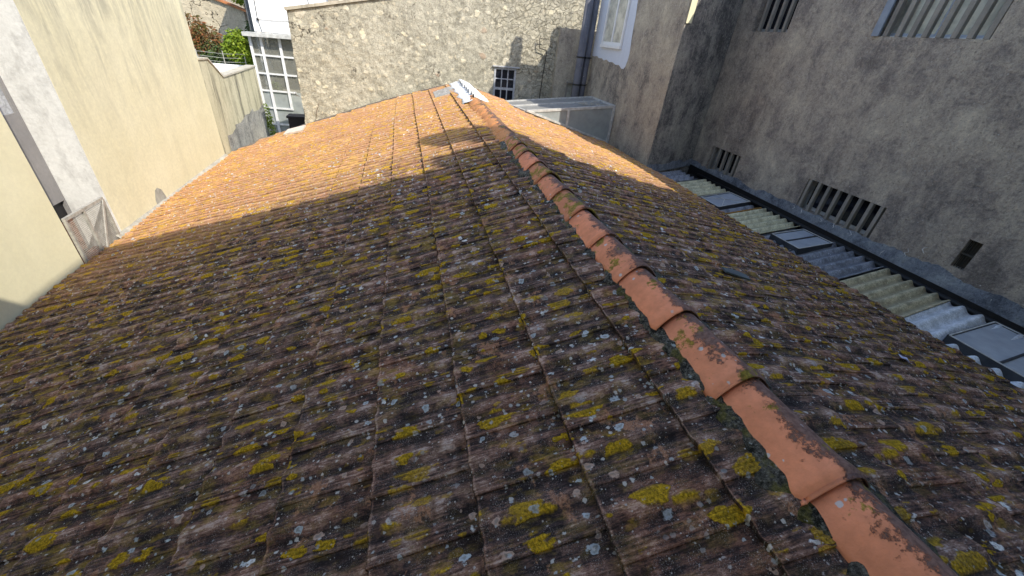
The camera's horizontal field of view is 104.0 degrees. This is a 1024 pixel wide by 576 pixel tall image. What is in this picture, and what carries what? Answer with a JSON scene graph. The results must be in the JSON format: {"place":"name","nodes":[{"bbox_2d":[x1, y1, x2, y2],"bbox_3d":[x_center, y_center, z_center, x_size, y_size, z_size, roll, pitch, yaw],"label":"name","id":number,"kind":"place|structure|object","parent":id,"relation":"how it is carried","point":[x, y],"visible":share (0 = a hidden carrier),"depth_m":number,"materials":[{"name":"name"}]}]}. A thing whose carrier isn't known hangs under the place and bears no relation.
{"place":"outdoors","nodes":[
{"label":"outdoors","id":0,"kind":"place"},
{"bbox_2d":[181,0,248,63],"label":"garden wall","id":1,"kind":"structure","parent":0,"point":[221,16],"depth_m":14.13,"materials":[{"name":"stone"}]},
{"bbox_2d":[244,20,254,31],"bbox_3d":[-8.869,-7.679,14.116,0.444,3.052,0.558,-3,33,-14],"label":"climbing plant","id":2,"kind":"object","parent":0,"point":[247,27],"visible":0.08,"depth_m":13.35,"materials":[{"name":"green plant"}]},
{"bbox_2d":[0,79,1023,575],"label":"tiled house","id":3,"kind":"structure","parent":0,"point":[460,327],"depth_m":2.03,"materials":[{"name":"tile"}]},
{"bbox_2d":[722,267,750,280],"bbox_3d":[1.638,-0.111,2.933,0.203,0.060,0.099,5,32,-2],"label":"slate shard","id":4,"kind":"object","parent":3,"relation":"on","point":[736,273],"visible":1,"depth_m":2.91,"materials":[{"name":"grey stone"}]},
{"label":"ground","id":5,"kind":"structure","parent":0,"visible":0},
{"bbox_2d":[0,0,227,329],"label":"yellow building","id":6,"kind":"structure","parent":5,"relation":"on","point":[108,101],"depth_m":5.39,"materials":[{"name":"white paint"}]},
{"bbox_2d":[0,88,13,114],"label":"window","id":7,"kind":"structure","parent":6,"relation":"in","point":[5,108],"depth_m":4.71,"materials":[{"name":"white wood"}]},
{"bbox_2d":[61,197,120,263],"bbox_3d":[-5.554,-0.722,5.357,0.044,0.762,0.778,-3,33,-14],"label":"railing","id":8,"kind":"object","parent":6,"relation":"attached to","point":[84,214],"visible":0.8,"depth_m":5.28,"materials":[{"name":"metal"}]},
{"bbox_2d":[197,57,269,154],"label":"boundary wall","id":9,"kind":"structure","parent":5,"relation":"on","point":[236,101],"depth_m":9.99,"materials":[{"name":"beige paint"}]},
{"bbox_2d":[263,103,277,135],"bbox_3d":[-7.330,-5.035,12.244,0.418,1.148,0.516,-3,33,-14],"label":"ivy","id":10,"kind":"object","parent":9,"relation":"attached to","point":[268,118],"visible":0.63,"depth_m":12.19,"materials":[{"name":"green plant"}]},
{"bbox_2d":[284,0,601,123],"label":"stone wall","id":11,"kind":"structure","parent":5,"relation":"on","point":[350,54],"depth_m":9.90,"materials":[{"name":"stone"}]},
{"bbox_2d":[493,65,519,99],"bbox_3d":[-0.229,-5.351,10.902,0.720,1.230,0.290,-3,33,-14],"label":"cottage window","id":12,"kind":"structure","parent":11,"relation":"attached to","point":[504,82],"depth_m":10.72,"materials":[{"name":"white wood"}]},
{"bbox_2d":[539,38,546,98],"bbox_3d":[0.751,-5.747,10.700,0.260,1.591,0.049,-3,33,-14],"label":"wall cable","id":13,"kind":"object","parent":11,"relation":"attached to","point":[544,63],"depth_m":10.54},
{"bbox_2d":[506,96,615,142],"bbox_3d":[0.994,-3.853,9.876,2.415,1.627,1.510,-3,33,-14],"label":"glazed lean to","id":14,"kind":"object","parent":11,"relation":"attached to","point":[591,116],"visible":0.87,"depth_m":9.28,"materials":[{"name":"grey glass"}]},
{"bbox_2d":[550,27,595,97],"bbox_3d":[1.409,-3.646,12.309,1.050,7.260,0.160,-3,33,-14],"label":"concrete infill","id":15,"kind":"object","parent":5,"relation":"on","point":[565,57],"visible":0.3,"depth_m":10.68,"materials":[{"name":"grey concrete"}]},
{"bbox_2d":[564,82,572,96],"bbox_3d":[1.570,-5.343,11.177,0.240,0.750,0.080,-3,33,-14],"label":"window","id":16,"kind":"structure","parent":15,"relation":"in","point":[568,89],"depth_m":11.09,"materials":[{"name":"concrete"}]},
{"bbox_2d":[585,0,1023,333],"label":"concrete building","id":17,"kind":"structure","parent":5,"relation":"on","point":[889,133],"depth_m":5.79,"materials":[{"name":"grey concrete"}]},
{"bbox_2d":[571,0,593,96],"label":"downpipe","id":18,"kind":"object","parent":17,"relation":"attached to","point":[585,27],"visible":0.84,"depth_m":9.95,"materials":[{"name":"grey metal"}]},
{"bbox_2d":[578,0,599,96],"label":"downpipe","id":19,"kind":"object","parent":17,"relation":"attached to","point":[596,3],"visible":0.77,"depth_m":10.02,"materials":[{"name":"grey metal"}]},
{"bbox_2d":[600,0,630,48],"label":"window","id":20,"kind":"structure","parent":17,"relation":"in","point":[617,10],"depth_m":8.99,"materials":[{"name":"white paint"}]},
{"bbox_2d":[707,146,740,176],"bbox_3d":[4.433,-2.599,8.285,0.175,0.460,0.860,-3,33,-14],"label":"window","id":21,"kind":"structure","parent":17,"relation":"in","point":[724,161],"depth_m":8.31,"materials":[{"name":"grey concrete"}]},
{"bbox_2d":[757,0,798,31],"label":"window","id":22,"kind":"structure","parent":17,"relation":"in","point":[777,16],"depth_m":6.97,"materials":[{"name":"grey concrete"}]},
{"bbox_2d":[659,170,1023,388],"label":"lean to roof","id":23,"kind":"object","parent":17,"relation":"attached to","point":[982,339],"visible":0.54,"depth_m":4.86,"materials":[{"name":"grey metal"}]},
{"bbox_2d":[797,179,886,237],"bbox_3d":[5.030,-1.237,6.116,0.175,0.470,1.280,-3,33,-14],"label":"window","id":24,"kind":"structure","parent":17,"relation":"in","point":[860,215],"depth_m":6.10,"materials":[{"name":"white metal"}]},
{"bbox_2d":[882,0,1013,39],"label":"window","id":25,"kind":"structure","parent":17,"relation":"in","point":[954,19],"depth_m":4.81,"materials":[{"name":"white paint"}]},
{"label":"patio","id":26,"kind":"structure","parent":0,"visible":0},
{"bbox_2d":[184,11,239,64],"bbox_3d":[-9.949,-7.307,13.248,2.350,3.167,1.218,-3,33,-14],"label":"shrub","id":27,"kind":"object","parent":26,"relation":"on","point":[201,42],"visible":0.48,"depth_m":12.80,"materials":[{"name":"red plant"}]},
{"bbox_2d":[213,63,242,71],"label":"terrace parapet","id":28,"kind":"structure","parent":26,"relation":"on","point":[220,67],"depth_m":12.25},
{"bbox_2d":[195,49,246,64],"bbox_3d":[-9.132,-7.006,12.110,1.892,0.350,0.021,-3,33,-14],"label":"wire fence","id":29,"kind":"object","parent":28,"relation":"on","point":[223,57],"visible":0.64,"depth_m":12.17,"materials":[{"name":"metal"}]},
{"bbox_2d":[220,27,253,64],"bbox_3d":[-8.463,-6.740,12.878,1.146,2.873,0.872,-3,33,-14],"label":"bush","id":30,"kind":"object","parent":26,"relation":"on","point":[236,46],"visible":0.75,"depth_m":12.23,"materials":[{"name":"green plant"}]},
{"bbox_2d":[224,0,268,32],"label":"distant building","id":31,"kind":"structure","parent":26,"relation":"on","point":[230,1],"depth_m":17.79,"materials":[{"name":"beige concrete"}]},
{"bbox_2d":[231,0,251,31],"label":"roof","id":32,"kind":"object","parent":31,"relation":"attached to","point":[240,2],"visible":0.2,"depth_m":14.43,"materials":[{"name":"tile"}]},
{"bbox_2d":[241,31,303,132],"bbox_3d":[-6.790,-6.739,13.218,2.512,2.845,3.023,-3,33,-14],"label":"conservatory","id":33,"kind":"object","parent":26,"relation":"on","point":[275,64],"visible":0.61,"depth_m":12.09,"materials":[{"name":"white glass"}]},
{"bbox_2d":[244,0,336,34],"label":"white house","id":34,"kind":"structure","parent":26,"relation":"on","point":[269,16],"depth_m":11.51,"materials":[{"name":"white paint"}]},
{"bbox_2d":[286,113,304,127],"bbox_3d":[-6.110,-4.538,11.525,0.490,0.830,0.410,-3,33,-14],"label":"planter box","id":35,"kind":"object","parent":26,"relation":"on","point":[295,120],"visible":0.44,"depth_m":11.24,"materials":[{"name":"black plastic"}]}
]}

